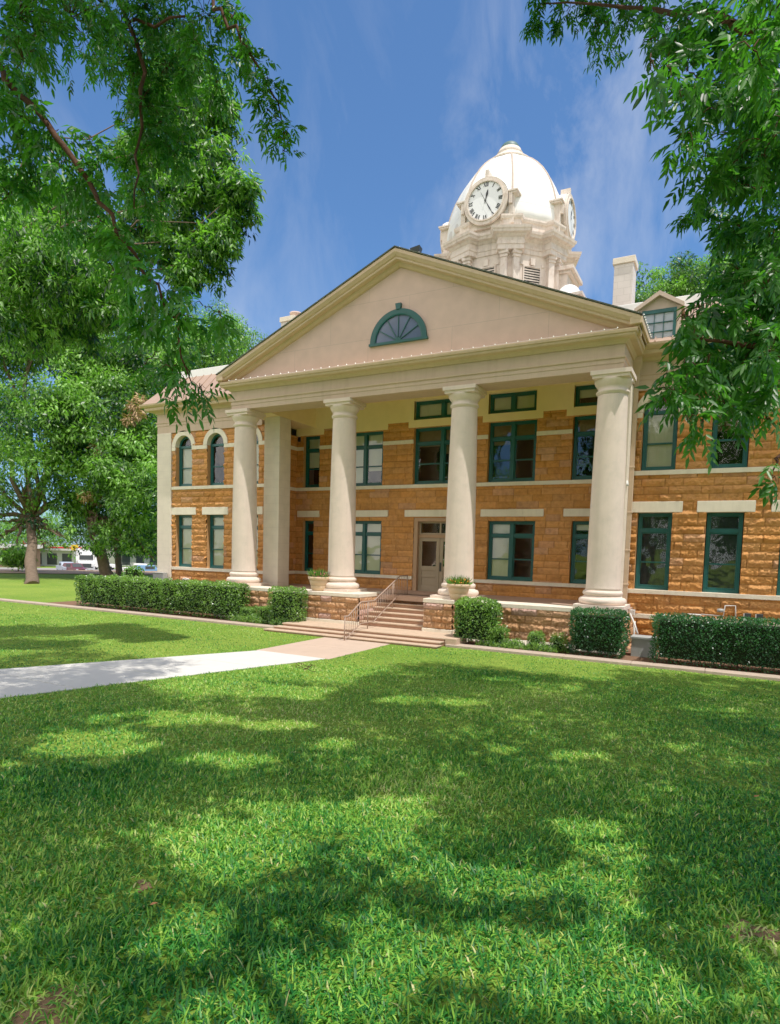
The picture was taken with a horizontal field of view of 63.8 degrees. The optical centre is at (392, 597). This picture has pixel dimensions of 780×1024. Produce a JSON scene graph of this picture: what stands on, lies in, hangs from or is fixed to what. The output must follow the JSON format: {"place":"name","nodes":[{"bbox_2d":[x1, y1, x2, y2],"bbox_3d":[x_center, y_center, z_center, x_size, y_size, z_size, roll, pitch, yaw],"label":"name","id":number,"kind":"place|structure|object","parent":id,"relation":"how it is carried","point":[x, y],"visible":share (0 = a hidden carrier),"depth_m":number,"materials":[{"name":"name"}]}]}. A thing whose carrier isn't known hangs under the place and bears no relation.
{"place":"outdoors","nodes":[
{"label":"outdoors","id":0,"kind":"place"},
{"bbox_2d":[0,567,115,570],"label":"road","id":1,"kind":"structure","parent":0,"point":[42,568],"depth_m":108.85,"materials":[{"name":"grey asphalt"}]},
{"bbox_2d":[56,562,72,569],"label":"pickup truck","id":2,"kind":"object","parent":1,"relation":"on","point":[59,567],"visible":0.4,"depth_m":93.24,"materials":[{"name":"silver metal"}]},
{"bbox_2d":[62,563,87,569],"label":"parked car","id":3,"kind":"object","parent":1,"relation":"on","point":[74,566],"visible":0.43,"depth_m":91.32,"materials":[{"name":"red paint"}]},
{"bbox_2d":[94,560,114,569],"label":"parked car","id":4,"kind":"object","parent":1,"relation":"on","point":[112,566],"visible":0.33,"depth_m":111.57,"materials":[{"name":"white metal"}]},
{"bbox_2d":[122,563,146,569],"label":"pickup truck","id":5,"kind":"object","parent":1,"relation":"on","point":[137,564],"visible":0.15,"depth_m":95.19,"materials":[{"name":"white metal"}]},
{"bbox_2d":[137,565,156,570],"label":"parked car","id":6,"kind":"object","parent":1,"relation":"on","point":[146,568],"visible":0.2,"depth_m":91.14,"materials":[{"name":"blue paint"}]},
{"bbox_2d":[0,569,156,573],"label":"dirt verge","id":7,"kind":"structure","parent":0,"point":[59,571],"depth_m":55.70,"materials":[{"name":"beige soil"}]},
{"bbox_2d":[76,548,96,569],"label":"semi truck","id":8,"kind":"object","parent":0,"point":[85,559],"visible":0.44,"depth_m":99.87,"materials":[{"name":"white metal"}]},
{"bbox_2d":[0,545,779,1023],"bbox_3d":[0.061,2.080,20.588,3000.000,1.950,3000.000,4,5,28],"label":"lawn","id":9,"kind":"structure","parent":0,"point":[52,587],"depth_m":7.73,"materials":[{"name":"green plant"}]},
{"bbox_2d":[0,544,37,570],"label":"bush","id":10,"kind":"object","parent":9,"relation":"on","point":[11,558],"visible":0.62,"depth_m":53.43,"materials":[{"name":"green plant"}]},
{"bbox_2d":[0,544,42,566],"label":"shop","id":11,"kind":"structure","parent":9,"relation":"on","point":[38,554],"depth_m":114.09,"materials":[{"name":"white brick"}]},
{"bbox_2d":[0,512,61,552],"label":"distant tree","id":12,"kind":"object","parent":9,"relation":"on","point":[7,526],"visible":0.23,"depth_m":118.66,"materials":[{"name":"green plant"}]},
{"bbox_2d":[9,984,82,1023],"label":"bare soil","id":13,"kind":"structure","parent":9,"relation":"on","point":[25,1014],"depth_m":3.43,"materials":[{"name":"brown soil"}]},
{"bbox_2d":[21,540,89,565],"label":"shop","id":14,"kind":"structure","parent":9,"relation":"on","point":[61,553],"depth_m":121.98,"materials":[{"name":"concrete"}]},
{"bbox_2d":[47,553,56,564],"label":"shop window","id":15,"kind":"structure","parent":14,"relation":"in","point":[50,561],"depth_m":121.93,"materials":[{"name":"glass"}]},
{"bbox_2d":[62,554,71,561],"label":"shop window","id":16,"kind":"structure","parent":14,"relation":"in","point":[65,558],"depth_m":122.91,"materials":[{"name":"glass"}]},
{"bbox_2d":[41,508,86,546],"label":"distant tree","id":17,"kind":"object","parent":9,"relation":"on","point":[55,521],"visible":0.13,"depth_m":149.20,"materials":[{"name":"green plant"}]},
{"bbox_2d":[0,155,195,583],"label":"pecan tree","id":18,"kind":"object","parent":9,"relation":"on","point":[21,406],"visible":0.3,"depth_m":43.55,"materials":[{"name":"green plant"}]},
{"bbox_2d":[61,423,156,575],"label":"pecan tree","id":19,"kind":"object","parent":9,"relation":"on","point":[118,566],"visible":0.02,"depth_m":51.67,"materials":[{"name":"green plant"}]},
{"bbox_2d":[29,328,191,575],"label":"pecan tree","id":20,"kind":"object","parent":9,"relation":"on","point":[134,445],"visible":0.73,"depth_m":44.16,"materials":[{"name":"green plant"}]},
{"bbox_2d":[106,542,141,559],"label":"distant tree","id":21,"kind":"object","parent":9,"relation":"on","point":[113,552],"visible":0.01,"depth_m":125.08,"materials":[{"name":"green plant"}]},
{"bbox_2d":[106,549,156,565],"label":"shop","id":22,"kind":"structure","parent":9,"relation":"on","point":[127,561],"depth_m":134.35,"materials":[{"name":"concrete"}]},
{"bbox_2d":[122,555,129,564],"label":"shop window","id":23,"kind":"structure","parent":22,"relation":"in","point":[125,560],"depth_m":132.77,"materials":[{"name":"glass"}]},
{"bbox_2d":[136,553,143,563],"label":"shop window","id":24,"kind":"structure","parent":22,"relation":"in","point":[139,559],"depth_m":134.94,"materials":[{"name":"glass"}]},
{"bbox_2d":[0,24,268,366],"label":"pecan tree","id":25,"kind":"object","parent":9,"relation":"on","point":[54,301],"visible":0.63,"depth_m":13.83,"materials":[{"name":"green plant"}]},
{"bbox_2d":[0,598,275,627],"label":"kerb","id":26,"kind":"structure","parent":9,"relation":"on","point":[149,614],"depth_m":23.09,"materials":[{"name":"concrete"}]},
{"bbox_2d":[137,879,152,891],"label":"bare soil","id":27,"kind":"structure","parent":9,"relation":"on","point":[145,884],"depth_m":4.74,"materials":[{"name":"brown soil"}]},
{"bbox_2d":[0,0,306,433],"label":"pecan tree","id":28,"kind":"object","parent":9,"relation":"on","point":[17,90],"visible":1,"depth_m":6.13,"materials":[{"name":"green plant"}]},
{"bbox_2d":[0,650,324,697],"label":"walkway","id":29,"kind":"structure","parent":9,"relation":"on","point":[33,680],"depth_m":12.82,"materials":[{"name":"white concrete"}]},
{"bbox_2d":[126,294,266,422],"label":"broad tree","id":30,"kind":"object","parent":9,"relation":"on","point":[211,359],"visible":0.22,"depth_m":60.24,"materials":[{"name":"green plant"}]},
{"bbox_2d":[297,662,314,671],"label":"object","id":31,"kind":"object","parent":9,"relation":"on","point":[305,666],"visible":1,"depth_m":13.59,"materials":[{"name":"brown plant"}]},
{"bbox_2d":[259,637,388,658],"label":"walkway","id":32,"kind":"structure","parent":9,"relation":"on","point":[327,648],"depth_m":16.57,"materials":[{"name":"beige concrete"}]},
{"bbox_2d":[48,601,779,674],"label":"planting bed","id":33,"kind":"object","parent":9,"relation":"on","point":[628,656],"visible":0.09,"depth_m":16.33,"materials":[{"name":"soil"}]},
{"bbox_2d":[74,573,171,612],"bbox_3d":[-10.693,-0.224,24.818,4.950,1.409,1.178,4,5,28],"label":"hedge","id":34,"kind":"object","parent":33,"relation":"on","point":[139,592],"visible":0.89,"depth_m":24.42,"materials":[{"name":"green plant"}]},
{"bbox_2d":[121,564,144,579],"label":"bush","id":35,"kind":"object","parent":33,"relation":"on","point":[130,571],"visible":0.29,"depth_m":26.69,"materials":[{"name":"green plant"}]},
{"bbox_2d":[158,578,250,619],"bbox_3d":[-6.904,0.014,22.833,3.982,1.422,1.101,4,5,28],"label":"hedge","id":36,"kind":"object","parent":33,"relation":"on","point":[218,598],"visible":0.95,"depth_m":22.42,"materials":[{"name":"green plant"}]},
{"bbox_2d":[240,604,259,621],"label":"shrub","id":37,"kind":"object","parent":33,"relation":"on","point":[246,610],"visible":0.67,"depth_m":21.58,"materials":[{"name":"green plant"}]},
{"bbox_2d":[227,611,295,625],"bbox_3d":[-4.295,0.725,21.218,2.940,0.522,0.847,4,5,28],"label":"ground cover","id":38,"kind":"object","parent":33,"relation":"on","point":[251,618],"visible":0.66,"depth_m":21.20,"materials":[{"name":"green plant"}]},
{"bbox_2d":[256,605,273,622],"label":"shrub","id":39,"kind":"object","parent":38,"relation":"on","point":[264,610],"visible":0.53,"depth_m":21.22,"materials":[{"name":"green plant"}]},
{"bbox_2d":[267,585,308,623],"bbox_3d":[-3.502,0.277,20.786,1.386,1.376,0.935,4,5,28],"label":"hedge","id":40,"kind":"object","parent":33,"relation":"on","point":[286,602],"visible":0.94,"depth_m":20.58,"materials":[{"name":"green plant"}]},
{"bbox_2d":[453,596,502,643],"bbox_3d":[2.418,0.639,17.731,1.456,1.421,1.001,4,5,28],"label":"bush","id":41,"kind":"object","parent":33,"relation":"on","point":[476,619],"visible":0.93,"depth_m":17.47,"materials":[{"name":"green plant"}]},
{"bbox_2d":[491,624,510,643],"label":"shrub","id":42,"kind":"object","parent":33,"relation":"on","point":[501,635],"visible":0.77,"depth_m":17.38,"materials":[{"name":"green plant"}]},
{"bbox_2d":[475,638,569,652],"bbox_3d":[3.513,1.294,17.084,2.592,0.402,0.732,4,5,28],"label":"ground cover","id":43,"kind":"object","parent":33,"relation":"on","point":[516,644],"visible":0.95,"depth_m":16.98,"materials":[{"name":"green plant"}]},
{"bbox_2d":[526,630,545,647],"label":"shrub","id":44,"kind":"object","parent":33,"relation":"on","point":[532,636],"visible":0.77,"depth_m":16.92,"materials":[{"name":"green plant"}]},
{"bbox_2d":[548,631,569,650],"bbox_3d":[4.467,1.192,16.762,0.550,0.601,0.588,4,5,28],"label":"shrub","id":45,"kind":"object","parent":33,"relation":"on","point":[557,639],"visible":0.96,"depth_m":16.63,"materials":[{"name":"green plant"}]},
{"bbox_2d":[567,606,631,658],"bbox_3d":[5.351,0.885,16.276,1.586,1.310,1.060,4,5,28],"label":"hedge","id":46,"kind":"object","parent":33,"relation":"on","point":[602,632],"visible":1,"depth_m":16.01,"materials":[{"name":"green plant"}]},
{"bbox_2d":[631,634,656,657],"bbox_3d":[6.596,1.295,16.477,0.620,0.560,0.510,4,5,28],"label":"utility box","id":47,"kind":"object","parent":33,"relation":"on","point":[640,644],"visible":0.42,"depth_m":16.30,"materials":[{"name":"grey paint"}]},
{"bbox_2d":[648,611,779,673],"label":"hedge","id":48,"kind":"object","parent":33,"relation":"on","point":[713,640],"visible":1,"depth_m":14.69,"materials":[{"name":"green plant"}]},
{"bbox_2d":[139,141,779,654],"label":"courthouse","id":49,"kind":"structure","parent":9,"relation":"on","point":[501,471],"depth_m":20.77,"materials":[{"name":"stone"}]},
{"bbox_2d":[152,572,166,578],"bbox_3d":[-10.160,-0.885,27.294,0.640,0.425,0.250,4,5,28],"label":"junction box","id":50,"kind":"object","parent":49,"relation":"attached to","point":[161,575],"visible":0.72,"depth_m":27.19,"materials":[{"name":"grey paint"}]},
{"bbox_2d":[179,515,191,566],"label":"window","id":51,"kind":"structure","parent":49,"relation":"in","point":[185,521],"depth_m":27.12,"materials":[{"name":"glass"}]},
{"bbox_2d":[179,437,191,485],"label":"window","id":52,"kind":"structure","parent":49,"relation":"in","point":[185,452],"depth_m":26.89,"materials":[{"name":"beige glass"}]},
{"bbox_2d":[210,515,223,568],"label":"window","id":53,"kind":"structure","parent":49,"relation":"in","point":[216,521],"depth_m":26.28,"materials":[{"name":"beige glass"}]},
{"bbox_2d":[210,434,223,484],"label":"window","id":54,"kind":"structure","parent":49,"relation":"in","point":[212,445],"depth_m":26.06,"materials":[{"name":"teal paint"}]},
{"bbox_2d":[257,515,257,569],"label":"window","id":55,"kind":"structure","parent":49,"relation":"in","point":[257,515],"depth_m":25.28,"materials":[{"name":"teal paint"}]},
{"bbox_2d":[257,441,258,483],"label":"window","id":56,"kind":"structure","parent":49,"relation":"in","point":[257,441],"depth_m":25.08,"materials":[{"name":"white glass"}]},
{"bbox_2d":[219,252,386,372],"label":"string lights","id":57,"kind":"object","parent":49,"relation":"on","point":[301,313],"visible":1,"depth_m":20.69},
{"bbox_2d":[304,521,313,570],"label":"window","id":58,"kind":"structure","parent":49,"relation":"in","point":[307,532],"depth_m":26.07,"materials":[{"name":"teal paint"}]},
{"bbox_2d":[305,436,319,487],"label":"window","id":59,"kind":"structure","parent":49,"relation":"in","point":[313,442],"depth_m":25.80,"materials":[{"name":"teal paint"}]},
{"bbox_2d":[307,568,328,590],"bbox_3d":[-2.488,-0.624,21.072,0.946,0.793,0.921,-2,6,-44],"label":"planter","id":60,"kind":"object","parent":49,"relation":"on","point":[319,580],"visible":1,"depth_m":20.89,"materials":[{"name":"ceramic"}]},
{"bbox_2d":[355,521,381,573],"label":"window","id":61,"kind":"structure","parent":49,"relation":"in","point":[368,533],"depth_m":24.76,"materials":[{"name":"beige glass"}]},
{"bbox_2d":[356,431,383,485],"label":"window","id":62,"kind":"structure","parent":49,"relation":"in","point":[369,445],"depth_m":24.53,"materials":[{"name":"glass"}]},
{"bbox_2d":[343,575,407,640],"bbox_3d":[-0.451,0.240,19.689,0.042,1.831,4.019,4,5,28],"label":"handrail","id":63,"kind":"object","parent":49,"relation":"on","point":[371,601],"visible":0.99,"depth_m":19.41,"materials":[{"name":"brown metal"}]},
{"bbox_2d":[369,302,428,347],"bbox_3d":[0.170,-8.533,19.472,2.060,1.190,0.120,4,5,28],"label":"fan window","id":64,"kind":"structure","parent":49,"relation":"in","point":[399,325],"depth_m":19.46,"materials":[{"name":"teal paint"}]},
{"bbox_2d":[410,245,421,251],"bbox_3d":[0.735,-10.889,19.819,0.340,0.390,0.220,4,5,28],"label":"floodlight","id":65,"kind":"object","parent":49,"relation":"attached to","point":[417,248],"visible":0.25,"depth_m":19.71,"materials":[{"name":"metal"}]},
{"bbox_2d":[228,327,617,380],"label":"string lights","id":66,"kind":"object","parent":49,"relation":"attached to","point":[431,353],"visible":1,"depth_m":18.63},
{"bbox_2d":[418,538,439,591],"bbox_3d":[1.358,-1.221,23.560,0.849,2.030,0.050,4,5,28],"label":"door","id":67,"kind":"structure","parent":49,"relation":"in","point":[429,548],"depth_m":23.55,"materials":[{"name":"beige paint"}]},
{"bbox_2d":[414,426,450,484],"bbox_3d":[1.849,-5.226,23.068,2.220,2.095,0.155,4,5,28],"label":"window","id":68,"kind":"structure","parent":49,"relation":"in","point":[433,436],"depth_m":23.20,"materials":[{"name":"teal paint"}]},
{"bbox_2d":[419,522,445,534],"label":"transom window","id":69,"kind":"structure","parent":49,"relation":"in","point":[420,532],"depth_m":23.37,"materials":[{"name":"beige paint"}]},
{"bbox_2d":[416,399,451,419],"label":"window","id":70,"kind":"structure","parent":49,"relation":"in","point":[433,409],"depth_m":23.13,"materials":[{"name":"teal paint"}]},
{"bbox_2d":[439,538,444,588],"bbox_3d":[2.106,-1.169,23.137,0.849,2.030,0.100,4,5,28],"label":"door","id":71,"kind":"structure","parent":49,"relation":"in","point":[442,540],"depth_m":23.28,"materials":[{"name":"beige paint"}]},
{"bbox_2d":[444,575,472,599],"bbox_3d":[2.005,-0.330,18.763,1.002,0.787,0.995,-2,5,-39],"label":"planter","id":72,"kind":"object","parent":49,"relation":"on","point":[458,588],"visible":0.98,"depth_m":18.53,"materials":[{"name":"stone"}]},
{"bbox_2d":[474,259,498,272],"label":"louvre window","id":73,"kind":"structure","parent":49,"relation":"in","point":[492,268],"depth_m":25.72,"materials":[{"name":"stone"}]},
{"bbox_2d":[487,521,534,581],"bbox_3d":[4.182,-1.642,22.033,1.680,2.085,0.155,4,5,28],"label":"window","id":74,"kind":"structure","parent":49,"relation":"in","point":[501,549],"depth_m":22.19,"materials":[{"name":"teal paint"}]},
{"bbox_2d":[488,419,537,481],"bbox_3d":[4.198,-5.072,21.829,1.700,2.095,0.155,4,5,28],"label":"window","id":75,"kind":"structure","parent":49,"relation":"in","point":[501,433],"depth_m":21.80,"materials":[{"name":"teal paint"}]},
{"bbox_2d":[490,390,536,413],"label":"window","id":76,"kind":"structure","parent":49,"relation":"in","point":[526,400],"depth_m":21.65,"materials":[{"name":"teal paint"}]},
{"bbox_2d":[405,249,638,312],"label":"string lights","id":77,"kind":"object","parent":49,"relation":"on","point":[522,281],"visible":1,"depth_m":17.12},
{"bbox_2d":[520,258,543,284],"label":"louvre window","id":78,"kind":"structure","parent":49,"relation":"in","point":[531,273],"depth_m":25.63,"materials":[{"name":"stone"}]},
{"bbox_2d":[570,521,588,583],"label":"window","id":79,"kind":"structure","parent":49,"relation":"in","point":[577,525],"depth_m":20.95,"materials":[{"name":"teal paint"}]},
{"bbox_2d":[572,415,595,479],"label":"window","id":80,"kind":"structure","parent":49,"relation":"in","point":[584,426],"depth_m":20.73,"materials":[{"name":"teal paint"}]},
{"bbox_2d":[575,385,597,406],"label":"window","id":81,"kind":"structure","parent":49,"relation":"in","point":[587,391],"depth_m":20.57,"materials":[{"name":"teal paint"}]},
{"bbox_2d":[630,610,637,633],"bbox_3d":[6.704,0.886,17.601,0.274,1.020,1.187,3,4,16],"label":"conduit","id":82,"kind":"object","parent":49,"relation":"attached to","point":[632,612],"visible":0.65,"depth_m":17.84,"materials":[{"name":"white metal"}]},
{"bbox_2d":[635,513,672,589],"bbox_3d":[7.635,-1.350,18.331,0.900,2.227,0.140,4,5,28],"label":"window","id":83,"kind":"structure","parent":49,"relation":"in","point":[654,529],"depth_m":18.35,"materials":[{"name":"teal glass"}]},
{"bbox_2d":[641,398,678,470],"bbox_3d":[7.726,-4.717,18.085,0.900,2.120,0.150,4,5,28],"label":"window","id":84,"kind":"structure","parent":49,"relation":"in","point":[658,449],"depth_m":18.15,"materials":[{"name":"glass"}]},
{"bbox_2d":[685,605,735,617],"bbox_3d":[8.720,0.429,17.233,1.326,0.499,0.160,4,5,28],"label":"pipe","id":85,"kind":"object","parent":49,"relation":"attached to","point":[720,610],"visible":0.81,"depth_m":17.07,"materials":[{"name":"white metal"}]},
{"bbox_2d":[703,513,743,593],"bbox_3d":[9.220,-1.246,17.495,0.890,2.227,0.140,4,5,28],"label":"window","id":86,"kind":"structure","parent":49,"relation":"in","point":[723,545],"depth_m":17.52,"materials":[{"name":"teal glass"}]},
{"bbox_2d":[711,394,748,467],"bbox_3d":[9.311,-4.610,17.249,0.890,2.115,0.150,4,5,28],"label":"window","id":87,"kind":"structure","parent":49,"relation":"in","point":[715,428],"depth_m":17.32,"materials":[{"name":"teal paint"}]},
{"bbox_2d":[743,613,750,623],"bbox_3d":[9.588,0.577,16.950,0.180,0.310,0.140,4,5,28],"label":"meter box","id":88,"kind":"object","parent":49,"relation":"attached to","point":[747,614],"visible":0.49,"depth_m":16.90,"materials":[{"name":"metal"}]},
{"bbox_2d":[755,614,762,623],"bbox_3d":[9.835,0.593,16.820,0.180,0.310,0.140,4,5,28],"label":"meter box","id":89,"kind":"object","parent":49,"relation":"attached to","point":[758,615],"visible":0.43,"depth_m":16.78,"materials":[{"name":"metal"}]},
{"bbox_2d":[776,549,779,595],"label":"window","id":90,"kind":"structure","parent":49,"relation":"in","point":[778,577],"depth_m":16.84,"materials":[{"name":"teal paint"}]},
{"bbox_2d":[445,644,779,680],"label":"kerb","id":91,"kind":"structure","parent":9,"relation":"on","point":[645,664],"depth_m":15.29,"materials":[{"name":"concrete"}]},
{"bbox_2d":[519,0,779,511],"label":"ash tree","id":92,"kind":"object","parent":9,"relation":"on","point":[744,360],"visible":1,"depth_m":4.18,"materials":[{"name":"green plant"}]},
{"bbox_2d":[635,226,775,302],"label":"broad tree","id":93,"kind":"object","parent":9,"relation":"on","point":[680,283],"visible":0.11,"depth_m":46.70,"materials":[{"name":"green plant"}]},
{"bbox_2d":[723,919,779,941],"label":"bare soil","id":94,"kind":"structure","parent":9,"relation":"on","point":[775,936],"depth_m":4.35,"materials":[{"name":"brown soil"}]},
{"bbox_2d":[0,0,779,544],"label":"sky","id":95,"kind":"structure","parent":0,"point":[400,103],"materials":[{"name":"blue"}]}
]}

